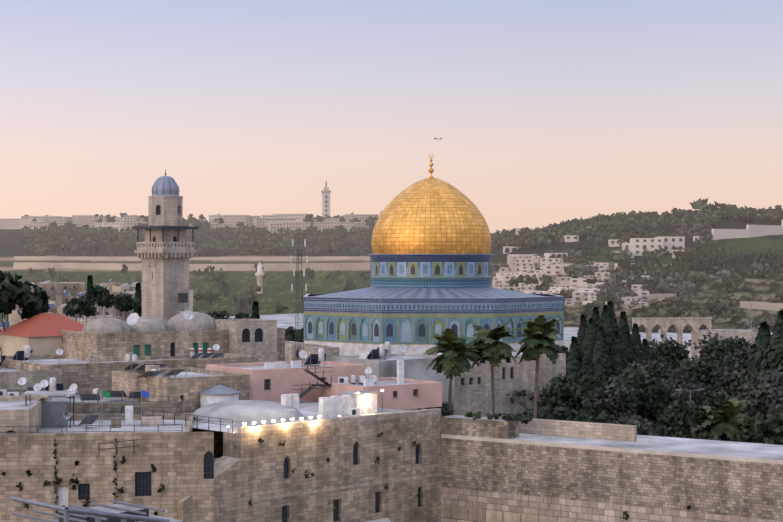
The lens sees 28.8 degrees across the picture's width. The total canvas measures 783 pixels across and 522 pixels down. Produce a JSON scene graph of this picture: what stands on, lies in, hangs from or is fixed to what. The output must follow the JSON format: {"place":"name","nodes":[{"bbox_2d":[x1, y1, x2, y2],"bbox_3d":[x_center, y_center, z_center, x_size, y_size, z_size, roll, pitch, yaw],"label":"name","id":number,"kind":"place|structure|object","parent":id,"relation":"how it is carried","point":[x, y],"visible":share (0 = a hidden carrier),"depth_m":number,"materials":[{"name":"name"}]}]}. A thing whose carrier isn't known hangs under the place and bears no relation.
{"place":"outdoors","nodes":[
{"label":"outdoors","id":0,"kind":"place"},
{"bbox_2d":[11,497,184,521],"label":"metal beams","id":1,"kind":"structure","parent":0,"point":[123,512],"depth_m":94.68,"materials":[{"name":"metal"}]},
{"bbox_2d":[0,215,782,329],"bbox_3d":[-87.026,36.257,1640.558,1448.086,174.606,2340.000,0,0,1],"label":"terrain hills","id":2,"kind":"structure","parent":0,"point":[276,285],"depth_m":1021.95,"materials":[{"name":"green plant"}]},
{"bbox_2d":[0,181,782,310],"bbox_3d":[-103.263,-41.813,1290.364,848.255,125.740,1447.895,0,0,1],"label":"distant buildings","id":3,"kind":"structure","parent":2,"relation":"on","point":[582,290],"depth_m":1248.24,"materials":[{"name":"beige stone"}]},
{"bbox_2d":[19,198,782,332],"bbox_3d":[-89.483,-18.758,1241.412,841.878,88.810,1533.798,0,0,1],"label":"hillside trees","id":4,"kind":"object","parent":2,"relation":"on","point":[685,278],"visible":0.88,"depth_m":1033.47,"materials":[{"name":"green plant"}]},
{"bbox_2d":[0,0,782,233],"label":"sky","id":5,"kind":"structure","parent":0,"point":[543,112],"materials":[{"name":"pink"}]},
{"label":"ground surface","id":6,"kind":"structure","parent":0,"visible":0},
{"bbox_2d":[0,312,565,521],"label":"stone buildings","id":7,"kind":"structure","parent":6,"relation":"on","point":[182,461],"depth_m":139.84,"materials":[{"name":"stone"}]},
{"bbox_2d":[0,293,442,456],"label":"rooftop equipment","id":8,"kind":"object","parent":7,"relation":"on","point":[220,403],"visible":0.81,"depth_m":127.44,"materials":[{"name":"paint"}]},
{"bbox_2d":[286,239,319,366],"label":"lattice mast","id":9,"kind":"object","parent":7,"relation":"on","point":[296,287],"visible":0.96,"depth_m":150.10,"materials":[{"name":"dark metal"},{"name":"white paint"}]},
{"bbox_2d":[178,401,441,521],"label":"plaza building","id":10,"kind":"structure","parent":6,"relation":"on","point":[350,479],"depth_m":121.84,"materials":[{"name":"stone"}]},
{"bbox_2d":[214,313,773,461],"bbox_3d":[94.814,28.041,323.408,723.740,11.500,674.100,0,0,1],"label":"temple mount esplanade","id":11,"kind":"structure","parent":6,"relation":"on","point":[285,321],"depth_m":495.45,"materials":[{"name":"stone"}]},
{"bbox_2d":[0,270,259,355],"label":"trees","id":12,"kind":"object","parent":11,"relation":"on","point":[14,292],"visible":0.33,"depth_m":297.42,"materials":[{"name":"green plant"}]},
{"bbox_2d":[132,169,198,320],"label":"minaret","id":13,"kind":"object","parent":11,"relation":"on","point":[165,251],"visible":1,"depth_m":173.07,"materials":[{"name":"stone"}]},
{"bbox_2d":[0,279,339,360],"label":"buildings","id":14,"kind":"structure","parent":11,"relation":"on","point":[60,294],"depth_m":492.92,"materials":[{"name":"stone"}]},
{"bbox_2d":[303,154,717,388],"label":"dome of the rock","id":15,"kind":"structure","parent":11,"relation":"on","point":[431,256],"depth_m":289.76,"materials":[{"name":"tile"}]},
{"bbox_2d":[285,301,782,444],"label":"trees","id":16,"kind":"object","parent":11,"relation":"on","point":[618,373],"visible":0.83,"depth_m":171.28,"materials":[{"name":"green plant"}]},
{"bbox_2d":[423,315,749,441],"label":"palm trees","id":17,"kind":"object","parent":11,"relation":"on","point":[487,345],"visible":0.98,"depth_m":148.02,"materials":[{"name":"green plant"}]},
{"bbox_2d":[467,317,757,361],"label":"stone arcade","id":18,"kind":"object","parent":11,"relation":"on","point":[664,324],"visible":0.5,"depth_m":261.23,"materials":[{"name":"stone"}]},
{"bbox_2d":[474,294,752,412],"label":"street lamps","id":19,"kind":"object","parent":11,"relation":"on","point":[676,389],"visible":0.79,"depth_m":162.01,"materials":[{"name":"grey metal"}]},
{"bbox_2d":[441,415,782,521],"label":"stone wall","id":20,"kind":"structure","parent":6,"relation":"on","point":[533,470],"depth_m":122.72,"materials":[{"name":"stone"}]},
{"bbox_2d":[2,411,689,519],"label":"wall plants","id":21,"kind":"object","parent":20,"relation":"attached to","point":[519,417],"depth_m":117.14,"materials":[{"name":"green plant"}]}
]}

